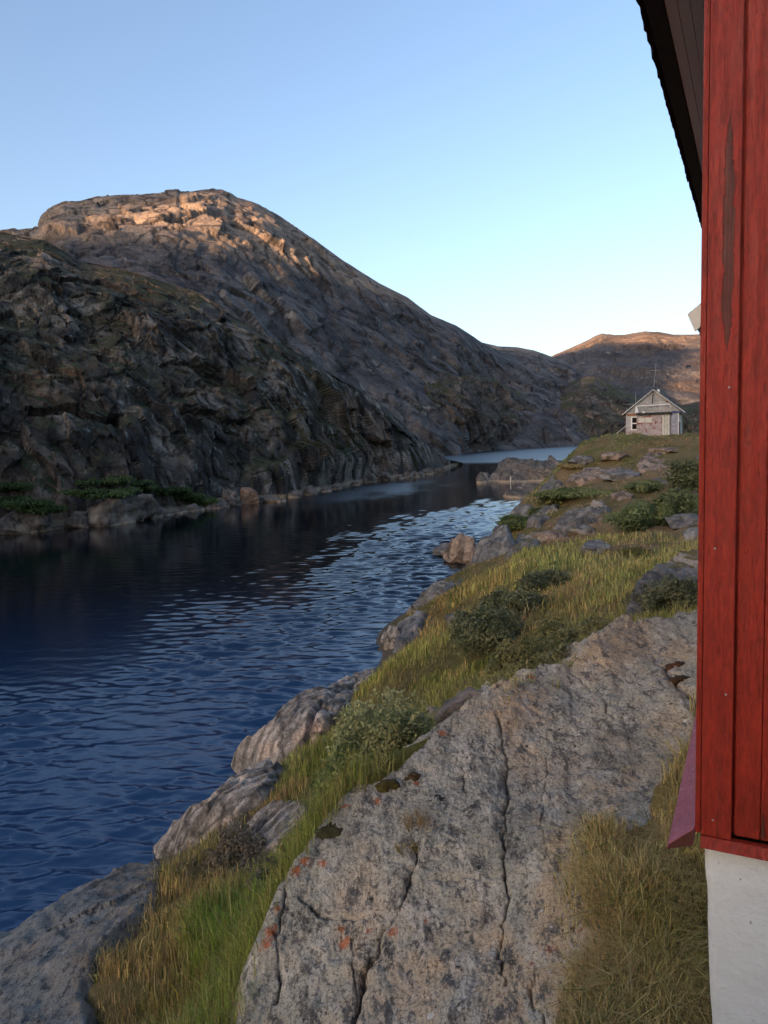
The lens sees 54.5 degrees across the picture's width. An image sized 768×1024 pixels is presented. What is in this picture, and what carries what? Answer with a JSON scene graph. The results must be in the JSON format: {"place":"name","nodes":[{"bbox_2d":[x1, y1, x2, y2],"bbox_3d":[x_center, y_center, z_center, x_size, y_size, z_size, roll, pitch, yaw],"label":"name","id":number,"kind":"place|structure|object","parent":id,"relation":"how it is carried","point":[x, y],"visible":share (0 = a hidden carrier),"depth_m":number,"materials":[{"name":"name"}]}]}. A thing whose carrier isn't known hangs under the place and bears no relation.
{"place":"outdoors","nodes":[
{"label":"outdoors","id":0,"kind":"place"},
{"bbox_2d":[0,232,462,525],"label":"hill","id":1,"kind":"structure","parent":0,"point":[105,371],"depth_m":103.52,"materials":[{"name":"stone"}]},
{"bbox_2d":[0,495,30,502],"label":"shrub","id":2,"kind":"object","parent":1,"relation":"on","point":[20,497],"visible":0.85,"depth_m":70.53,"materials":[{"name":"green plant"}]},
{"bbox_2d":[0,481,34,491],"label":"shrub","id":3,"kind":"object","parent":1,"relation":"on","point":[11,485],"visible":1,"depth_m":70.45,"materials":[{"name":"green plant"}]},
{"bbox_2d":[0,498,55,510],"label":"shrub","id":4,"kind":"object","parent":1,"relation":"on","point":[30,503],"visible":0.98,"depth_m":66.73,"materials":[{"name":"green plant"}]},
{"bbox_2d":[57,488,109,497],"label":"shrub","id":5,"kind":"object","parent":1,"relation":"on","point":[79,492],"visible":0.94,"depth_m":71.37,"materials":[{"name":"green plant"}]},
{"bbox_2d":[73,477,124,487],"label":"shrub","id":6,"kind":"object","parent":1,"relation":"on","point":[105,481],"visible":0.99,"depth_m":76.62,"materials":[{"name":"green plant"}]},
{"bbox_2d":[102,474,136,483],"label":"shrub","id":7,"kind":"object","parent":1,"relation":"on","point":[126,478],"visible":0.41,"depth_m":78.11,"materials":[{"name":"green plant"}]},
{"bbox_2d":[112,479,156,487],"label":"shrub","id":8,"kind":"object","parent":1,"relation":"on","point":[139,483],"visible":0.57,"depth_m":80.38,"materials":[{"name":"green plant"}]},
{"bbox_2d":[142,484,160,490],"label":"shrub","id":9,"kind":"object","parent":1,"relation":"on","point":[153,487],"visible":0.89,"depth_m":81.17,"materials":[{"name":"green plant"}]},
{"bbox_2d":[154,486,192,495],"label":"shrub","id":10,"kind":"object","parent":1,"relation":"on","point":[169,490],"visible":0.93,"depth_m":85.64,"materials":[{"name":"green plant"}]},
{"bbox_2d":[174,491,205,501],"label":"shrub","id":11,"kind":"object","parent":1,"relation":"on","point":[192,495],"visible":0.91,"depth_m":87.25,"materials":[{"name":"green plant"}]},
{"bbox_2d":[188,496,218,505],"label":"shrub","id":12,"kind":"object","parent":1,"relation":"on","point":[206,501],"visible":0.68,"depth_m":88.17,"materials":[{"name":"green plant"}]},
{"bbox_2d":[287,490,299,497],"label":"boulder","id":13,"kind":"object","parent":1,"relation":"on","point":[293,494],"visible":0.65,"depth_m":101.65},
{"bbox_2d":[364,473,376,481],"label":"boulder","id":14,"kind":"object","parent":1,"relation":"on","point":[370,477],"visible":0.66,"depth_m":134.37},
{"bbox_2d":[421,468,432,473],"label":"boulder","id":15,"kind":"object","parent":1,"relation":"on","point":[427,470],"visible":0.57,"depth_m":156.48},
{"bbox_2d":[0,188,556,455],"bbox_3d":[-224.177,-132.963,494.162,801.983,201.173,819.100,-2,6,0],"label":"mountain","id":16,"kind":"structure","parent":0,"point":[275,276],"depth_m":370.76,"materials":[{"name":"stone"}]},
{"bbox_2d":[0,446,577,931],"bbox_3d":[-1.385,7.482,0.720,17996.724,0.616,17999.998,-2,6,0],"label":"water","id":17,"kind":"structure","parent":0,"point":[154,672],"depth_m":29.23,"materials":[{"name":"liquid"}]},
{"bbox_2d":[0,516,30,534],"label":"boulder","id":18,"kind":"object","parent":17,"relation":"in","point":[9,525],"visible":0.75,"depth_m":66.91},
{"bbox_2d":[5,508,53,532],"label":"boulder","id":19,"kind":"object","parent":17,"relation":"in","point":[37,522],"visible":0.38,"depth_m":67.65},
{"bbox_2d":[15,504,68,514],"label":"shrub","id":20,"kind":"object","parent":19,"relation":"on","point":[55,509],"visible":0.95,"depth_m":67.39,"materials":[{"name":"green plant"}]},
{"bbox_2d":[64,511,88,527],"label":"boulder","id":21,"kind":"object","parent":17,"relation":"in","point":[77,519],"visible":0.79,"depth_m":70.73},
{"bbox_2d":[87,493,159,526],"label":"boulder","id":22,"kind":"object","parent":17,"relation":"in","point":[106,512],"visible":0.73,"depth_m":72.69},
{"bbox_2d":[81,491,133,500],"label":"shrub","id":23,"kind":"object","parent":22,"relation":"on","point":[98,496],"visible":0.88,"depth_m":71.28,"materials":[{"name":"green plant"}]},
{"bbox_2d":[104,486,142,497],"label":"shrub","id":24,"kind":"object","parent":22,"relation":"on","point":[131,489],"visible":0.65,"depth_m":73.36,"materials":[{"name":"green plant"}]},
{"bbox_2d":[163,510,173,515],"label":"boulder","id":25,"kind":"object","parent":17,"relation":"in","point":[167,512],"visible":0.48,"depth_m":81.13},
{"bbox_2d":[186,503,200,511],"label":"boulder","id":26,"kind":"object","parent":17,"relation":"in","point":[193,507],"visible":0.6,"depth_m":85.32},
{"bbox_2d":[210,502,222,508],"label":"boulder","id":27,"kind":"object","parent":17,"relation":"in","point":[217,505],"visible":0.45,"depth_m":88.00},
{"bbox_2d":[215,497,229,506],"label":"boulder","id":28,"kind":"object","parent":17,"relation":"in","point":[223,501],"visible":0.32,"depth_m":89.72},
{"bbox_2d":[222,489,236,505],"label":"boulder","id":29,"kind":"object","parent":17,"relation":"in","point":[229,496],"visible":0.68,"depth_m":90.22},
{"bbox_2d":[240,487,258,503],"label":"boulder","id":30,"kind":"object","parent":17,"relation":"in","point":[248,495],"visible":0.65,"depth_m":93.26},
{"bbox_2d":[262,495,285,501],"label":"boulder","id":31,"kind":"object","parent":17,"relation":"in","point":[268,498],"visible":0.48,"depth_m":95.43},
{"bbox_2d":[302,485,316,494],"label":"boulder","id":32,"kind":"object","parent":17,"relation":"in","point":[310,490],"visible":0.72,"depth_m":105.76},
{"bbox_2d":[319,486,331,491],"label":"boulder","id":33,"kind":"object","parent":17,"relation":"in","point":[325,489],"visible":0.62,"depth_m":111.03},
{"bbox_2d":[331,482,341,488],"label":"boulder","id":34,"kind":"object","parent":17,"relation":"in","point":[338,485],"visible":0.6,"depth_m":117.30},
{"bbox_2d":[380,472,391,479],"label":"boulder","id":35,"kind":"object","parent":17,"relation":"in","point":[385,476],"visible":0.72,"depth_m":138.88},
{"bbox_2d":[402,471,413,477],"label":"boulder","id":36,"kind":"object","parent":17,"relation":"in","point":[406,474],"visible":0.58,"depth_m":144.28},
{"bbox_2d":[432,542,448,555],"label":"boulder","id":37,"kind":"object","parent":17,"relation":"in","point":[440,549],"visible":0.41,"depth_m":47.44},
{"bbox_2d":[476,455,561,482],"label":"rocky islet","id":38,"kind":"object","parent":17,"relation":"in","point":[524,470],"visible":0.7,"depth_m":125.09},
{"bbox_2d":[503,483,539,498],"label":"rocky islet","id":39,"kind":"object","parent":17,"relation":"in","point":[520,491],"visible":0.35,"depth_m":91.74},
{"bbox_2d":[0,0,701,355],"label":"sky","id":40,"kind":"structure","parent":0,"point":[513,171],"materials":[{"name":"blue"}]},
{"bbox_2d":[87,432,767,1023],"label":"ground","id":41,"kind":"structure","parent":0,"point":[689,449],"depth_m":18.43,"materials":[{"name":"plant"}]},
{"bbox_2d":[0,861,165,1023],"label":"rock slab","id":42,"kind":"object","parent":41,"relation":"on","point":[47,956],"visible":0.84,"depth_m":9.36,"materials":[{"name":"stone"}]},
{"bbox_2d":[173,848,241,878],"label":"shrub","id":43,"kind":"object","parent":41,"relation":"on","point":[216,866],"visible":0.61,"depth_m":11.05,"materials":[{"name":"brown plant"}]},
{"bbox_2d":[153,757,283,858],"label":"shore slab","id":44,"kind":"structure","parent":41,"relation":"on","point":[242,792],"depth_m":13.30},
{"bbox_2d":[209,819,273,874],"bbox_3d":[-2.074,5.030,11.139,1.096,0.578,1.701,-5,7,-32],"label":"shrub","id":45,"kind":"object","parent":41,"relation":"on","point":[242,842],"visible":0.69,"depth_m":11.13,"materials":[{"name":"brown plant"}]},
{"bbox_2d":[244,855,282,888],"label":"shrub","id":46,"kind":"object","parent":41,"relation":"on","point":[259,869],"visible":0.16,"depth_m":9.49,"materials":[{"name":"green plant"}]},
{"bbox_2d":[238,800,309,859],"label":"shore slab","id":47,"kind":"structure","parent":41,"relation":"on","point":[261,824],"depth_m":11.77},
{"bbox_2d":[231,667,376,773],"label":"shore slab","id":48,"kind":"structure","parent":41,"relation":"on","point":[300,718],"depth_m":16.84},
{"bbox_2d":[308,743,383,814],"bbox_3d":[-0.263,2.799,7.638,1.037,0.761,0.935,-4,6,-24],"label":"shrub","id":49,"kind":"object","parent":41,"relation":"on","point":[318,781],"visible":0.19,"depth_m":7.60,"materials":[{"name":"green plant"}]},
{"bbox_2d":[323,686,438,770],"bbox_3d":[0.036,2.518,8.324,1.548,1.218,1.185,-6,7,-40],"label":"shrub","id":50,"kind":"object","parent":41,"relation":"on","point":[388,728],"visible":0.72,"depth_m":8.03,"materials":[{"name":"green plant"}]},
{"bbox_2d":[380,626,400,649],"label":"boulder","id":51,"kind":"object","parent":41,"relation":"on","point":[389,636],"visible":0.51,"depth_m":26.07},
{"bbox_2d":[88,597,696,1023],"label":"grass","id":52,"kind":"structure","parent":41,"relation":"on","point":[228,933],"depth_m":7.90,"materials":[{"name":"plant"}]},
{"bbox_2d":[393,610,427,652],"bbox_3d":[0.945,4.824,26.215,2.018,2.243,3.918,-2,6,0],"label":"rock outcrop","id":53,"kind":"object","parent":41,"relation":"on","point":[408,628],"visible":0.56,"depth_m":25.77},
{"bbox_2d":[426,706,440,716],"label":"stone","id":54,"kind":"object","parent":41,"relation":"on","point":[430,709],"visible":0.1,"depth_m":11.81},
{"bbox_2d":[406,577,461,613],"bbox_3d":[2.094,4.322,31.392,2.633,2.582,6.259,1,6,26],"label":"rock outcrop","id":55,"kind":"object","parent":41,"relation":"on","point":[436,589],"visible":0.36,"depth_m":31.05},
{"bbox_2d":[443,612,457,627],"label":"rock outcrop","id":56,"kind":"object","parent":41,"relation":"on","point":[446,617],"visible":0.15,"depth_m":23.52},
{"bbox_2d":[443,533,464,562],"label":"boulder","id":57,"kind":"object","parent":41,"relation":"on","point":[456,544],"visible":0.47,"depth_m":44.73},
{"bbox_2d":[434,687,482,723],"bbox_3d":[1.016,2.616,9.670,0.770,0.590,0.745,-2,6,-1],"label":"stone","id":58,"kind":"object","parent":41,"relation":"on","point":[452,705],"visible":0.35,"depth_m":9.54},
{"bbox_2d":[226,609,696,1023],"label":"bedrock slab","id":59,"kind":"structure","parent":41,"relation":"on","point":[371,929],"depth_m":5.47,"materials":[{"name":"stone"}]},
{"bbox_2d":[314,822,342,839],"bbox_3d":[-0.426,2.550,5.942,0.274,0.106,0.225,-5,6,-28],"label":"moss cushion","id":60,"kind":"object","parent":59,"relation":"on","point":[331,831],"visible":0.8,"depth_m":5.88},
{"bbox_2d":[375,779,399,792],"bbox_3d":[0.032,2.338,6.338,0.227,0.133,0.151,-5,6,-29],"label":"moss cushion","id":61,"kind":"object","parent":59,"relation":"on","point":[383,786],"visible":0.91,"depth_m":6.30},
{"bbox_2d":[386,838,418,859],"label":"grass tussock","id":62,"kind":"object","parent":59,"relation":"on","point":[401,852],"depth_m":5.53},
{"bbox_2d":[404,772,420,781],"bbox_3d":[0.248,2.307,6.436,0.176,0.102,0.125,-5,6,-29],"label":"moss cushion","id":63,"kind":"object","parent":59,"relation":"on","point":[415,776],"visible":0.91,"depth_m":6.42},
{"bbox_2d":[361,798,466,844],"bbox_3d":[0.275,2.366,5.794,1.092,0.213,0.929,-2,6,0],"label":"grass tussock","id":64,"kind":"object","parent":59,"relation":"on","point":[420,822],"depth_m":5.78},
{"bbox_2d":[665,661,684,671],"bbox_3d":[3.229,1.710,8.190,0.307,0.150,0.187,-5,6,-29],"label":"moss cushion","id":65,"kind":"object","parent":59,"relation":"on","point":[669,666],"visible":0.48,"depth_m":8.14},
{"bbox_2d":[668,675,689,686],"bbox_3d":[3.082,1.758,7.749,0.258,0.106,0.167,-2,6,-4],"label":"moss cushion","id":66,"kind":"object","parent":59,"relation":"on","point":[675,680],"visible":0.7,"depth_m":7.70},
{"bbox_2d":[457,535,475,564],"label":"boulder","id":67,"kind":"object","parent":41,"relation":"on","point":[465,552],"visible":0.67,"depth_m":44.06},
{"bbox_2d":[444,597,524,658],"bbox_3d":[2.201,2.489,16.272,1.737,1.248,2.081,-1,6,12],"label":"shrub","id":68,"kind":"object","parent":41,"relation":"on","point":[477,630],"visible":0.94,"depth_m":15.92,"materials":[{"name":"green plant"}]},
{"bbox_2d":[470,524,514,564],"bbox_3d":[5.895,2.728,39.666,3.409,4.223,6.072,-2,6,0],"label":"rock outcrop","id":69,"kind":"object","parent":41,"relation":"on","point":[498,541],"visible":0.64,"depth_m":37.99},
{"bbox_2d":[495,513,528,530],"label":"shrub","id":70,"kind":"object","parent":41,"relation":"on","point":[512,521],"visible":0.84,"depth_m":50.70,"materials":[{"name":"green plant"}]},
{"bbox_2d":[474,584,550,616],"bbox_3d":[3.243,2.196,18.617,2.035,0.928,1.542,0,6,19],"label":"shrub","id":71,"kind":"object","parent":41,"relation":"on","point":[520,600],"visible":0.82,"depth_m":18.34,"materials":[{"name":"green plant"}]},
{"bbox_2d":[510,504,533,518],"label":"rock outcrop","id":72,"kind":"object","parent":41,"relation":"on","point":[522,509],"visible":0.25,"depth_m":52.22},
{"bbox_2d":[505,529,541,559],"bbox_3d":[6.951,2.506,38.187,2.994,2.676,8.809,1,6,25],"label":"rock outcrop","id":73,"kind":"object","parent":41,"relation":"on","point":[523,538],"visible":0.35,"depth_m":37.68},
{"bbox_2d":[484,634,572,684],"bbox_3d":[1.828,1.925,9.312,1.067,0.679,1.933,1,6,29],"label":"shrub","id":74,"kind":"object","parent":41,"relation":"on","point":[518,657],"visible":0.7,"depth_m":9.34,"materials":[{"name":"green plant"}]},
{"bbox_2d":[301,725,767,1023],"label":"grass","id":75,"kind":"structure","parent":41,"relation":"on","point":[660,980],"depth_m":4.01,"materials":[{"name":"plant"}]},
{"bbox_2d":[527,506,543,515],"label":"shrub","id":76,"kind":"object","parent":41,"relation":"on","point":[531,511],"visible":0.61,"depth_m":51.24,"materials":[{"name":"green plant"}]},
{"bbox_2d":[523,503,559,529],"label":"rock outcrop","id":77,"kind":"object","parent":41,"relation":"on","point":[539,518],"visible":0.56,"depth_m":49.77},
{"bbox_2d":[513,567,573,592],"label":"shrub","id":78,"kind":"object","parent":41,"relation":"on","point":[534,580],"visible":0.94,"depth_m":23.74,"materials":[{"name":"green plant"}]},
{"bbox_2d":[530,530,569,543],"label":"rock outcrop","id":79,"kind":"object","parent":41,"relation":"on","point":[544,536],"visible":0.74,"depth_m":38.67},
{"bbox_2d":[536,474,563,497],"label":"rock outcrop","id":80,"kind":"object","parent":41,"relation":"on","point":[553,482],"visible":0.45,"depth_m":63.53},
{"bbox_2d":[523,610,612,651],"bbox_3d":[2.981,1.904,11.196,1.282,0.634,2.292,-3,6,-11],"label":"shrub","id":81,"kind":"object","parent":41,"relation":"on","point":[552,629],"visible":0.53,"depth_m":11.40,"materials":[{"name":"green plant"}]},
{"bbox_2d":[556,463,585,468],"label":"shrub","id":82,"kind":"object","parent":41,"relation":"on","point":[569,466],"visible":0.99,"depth_m":69.98,"materials":[{"name":"green plant"}]},
{"bbox_2d":[525,486,623,499],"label":"shrub","id":83,"kind":"object","parent":41,"relation":"on","point":[565,492],"visible":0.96,"depth_m":51.31,"materials":[{"name":"green plant"}]},
{"bbox_2d":[567,455,593,464],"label":"rock outcrop","id":84,"kind":"object","parent":41,"relation":"on","point":[582,459],"visible":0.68,"depth_m":70.27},
{"bbox_2d":[566,524,595,534],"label":"rock outcrop","id":85,"kind":"object","parent":41,"relation":"on","point":[582,529],"visible":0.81,"depth_m":38.57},
{"bbox_2d":[553,499,610,534],"bbox_3d":[11.306,1.129,42.446,4.132,3.288,8.715,1,6,26],"label":"rock outcrop","id":86,"kind":"object","parent":41,"relation":"on","point":[587,515],"visible":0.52,"depth_m":42.18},
{"bbox_2d":[566,466,619,485],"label":"rock outcrop","id":87,"kind":"object","parent":41,"relation":"on","point":[585,475],"visible":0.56,"depth_m":63.68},
{"bbox_2d":[580,539,611,554],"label":"rock outcrop","id":88,"kind":"object","parent":41,"relation":"on","point":[593,545],"visible":0.59,"depth_m":28.03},
{"bbox_2d":[600,452,630,461],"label":"rock outcrop","id":89,"kind":"object","parent":41,"relation":"on","point":[613,456],"visible":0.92,"depth_m":67.98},
{"bbox_2d":[600,468,641,481],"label":"rock outcrop","id":90,"kind":"object","parent":41,"relation":"on","point":[620,474],"visible":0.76,"depth_m":57.04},
{"bbox_2d":[610,491,633,500],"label":"rock outcrop","id":91,"kind":"object","parent":41,"relation":"on","point":[618,496],"visible":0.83,"depth_m":46.99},
{"bbox_2d":[618,547,652,558],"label":"shrub","id":92,"kind":"object","parent":41,"relation":"on","point":[636,551],"visible":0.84,"depth_m":26.23,"materials":[{"name":"green plant"}]},
{"bbox_2d":[601,499,674,532],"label":"shrub","id":93,"kind":"object","parent":41,"relation":"on","point":[642,515],"visible":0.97,"depth_m":36.08,"materials":[{"name":"green plant"}]},
{"bbox_2d":[622,480,663,492],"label":"shrub","id":94,"kind":"object","parent":41,"relation":"on","point":[642,486],"visible":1,"depth_m":49.30,"materials":[{"name":"green plant"}]},
{"bbox_2d":[617,367,688,435],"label":"wooden cabin","id":95,"kind":"object","parent":41,"relation":"on","point":[662,415],"visible":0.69,"depth_m":82.96,"materials":[{"name":"wood"}]},
{"bbox_2d":[631,417,636,429],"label":"window","id":96,"kind":"structure","parent":95,"relation":"in","point":[633,419],"depth_m":84.05,"materials":[{"name":"white glass"}]},
{"bbox_2d":[662,415,669,435],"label":"door","id":97,"kind":"structure","parent":95,"relation":"in","point":[665,418],"depth_m":82.34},
{"bbox_2d":[671,413,677,433],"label":"door","id":98,"kind":"structure","parent":95,"relation":"in","point":[674,416],"depth_m":82.18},
{"bbox_2d":[636,452,670,472],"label":"rock outcrop","id":99,"kind":"object","parent":41,"relation":"on","point":[644,464],"visible":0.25,"depth_m":63.68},
{"bbox_2d":[619,579,693,610],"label":"shrub","id":100,"kind":"object","parent":41,"relation":"on","point":[629,599],"visible":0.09,"depth_m":12.72,"materials":[{"name":"green plant"}]},
{"bbox_2d":[625,549,697,617],"bbox_3d":[5.493,2.092,13.536,2.794,2.449,4.545,2,7,32],"label":"boulder","id":101,"kind":"object","parent":41,"relation":"on","point":[681,564],"visible":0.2,"depth_m":13.75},
{"bbox_2d":[651,472,671,483],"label":"rock outcrop","id":102,"kind":"object","parent":41,"relation":"on","point":[663,481],"visible":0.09,"depth_m":53.55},
{"bbox_2d":[648,447,677,453],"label":"rock outcrop","id":103,"kind":"object","parent":41,"relation":"on","point":[662,450],"visible":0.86,"depth_m":66.74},
{"bbox_2d":[639,574,697,616],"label":"shrub","id":104,"kind":"object","parent":41,"relation":"on","point":[674,590],"visible":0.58,"depth_m":11.68,"materials":[{"name":"green plant"}]},
{"bbox_2d":[651,487,698,522],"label":"shrub","id":105,"kind":"object","parent":41,"relation":"on","point":[679,502],"visible":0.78,"depth_m":37.02,"materials":[{"name":"green plant"}]},
{"bbox_2d":[663,457,698,492],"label":"shrub","id":106,"kind":"object","parent":41,"relation":"on","point":[686,475],"visible":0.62,"depth_m":44.19,"materials":[{"name":"green plant"}]},
{"bbox_2d":[665,513,697,529],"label":"stone","id":107,"kind":"object","parent":41,"relation":"on","point":[678,521],"visible":0.6,"depth_m":35.06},
{"bbox_2d":[672,455,698,495],"bbox_3d":[20.117,-1.582,47.429,4.146,3.906,9.066,1,6,25],"label":"rock outcrop","id":108,"kind":"object","parent":41,"relation":"on","point":[695,492],"visible":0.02,"depth_m":43.97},
{"bbox_2d":[682,527,697,542],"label":"stone","id":109,"kind":"object","parent":41,"relation":"on","point":[690,533],"visible":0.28,"depth_m":27.76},
{"bbox_2d":[636,0,767,1023],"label":"wooden house","id":110,"kind":"structure","parent":41,"relation":"on","point":[710,59],"depth_m":3.00,"materials":[{"name":"red paint"}]},
{"bbox_2d":[418,370,536,452],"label":"rocky hill","id":111,"kind":"structure","parent":0,"point":[480,406],"depth_m":396.81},
{"bbox_2d":[484,343,589,450],"bbox_3d":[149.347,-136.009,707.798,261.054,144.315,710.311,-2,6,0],"label":"ridge hill","id":112,"kind":"structure","parent":0,"point":[550,425],"depth_m":506.96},
{"bbox_2d":[530,497,562,505],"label":"shrub","id":113,"kind":"object","parent":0,"point":[545,501],"visible":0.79,"depth_m":52.60,"materials":[{"name":"green plant"}]},
{"bbox_2d":[552,331,699,404],"bbox_3d":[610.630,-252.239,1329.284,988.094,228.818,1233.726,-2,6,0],"label":"mountain","id":114,"kind":"structure","parent":0,"point":[628,362],"depth_m":1128.70,"materials":[{"name":"stone"}]},
{"bbox_2d":[559,376,699,438],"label":"dark hill","id":115,"kind":"structure","parent":0,"point":[596,406],"depth_m":550.34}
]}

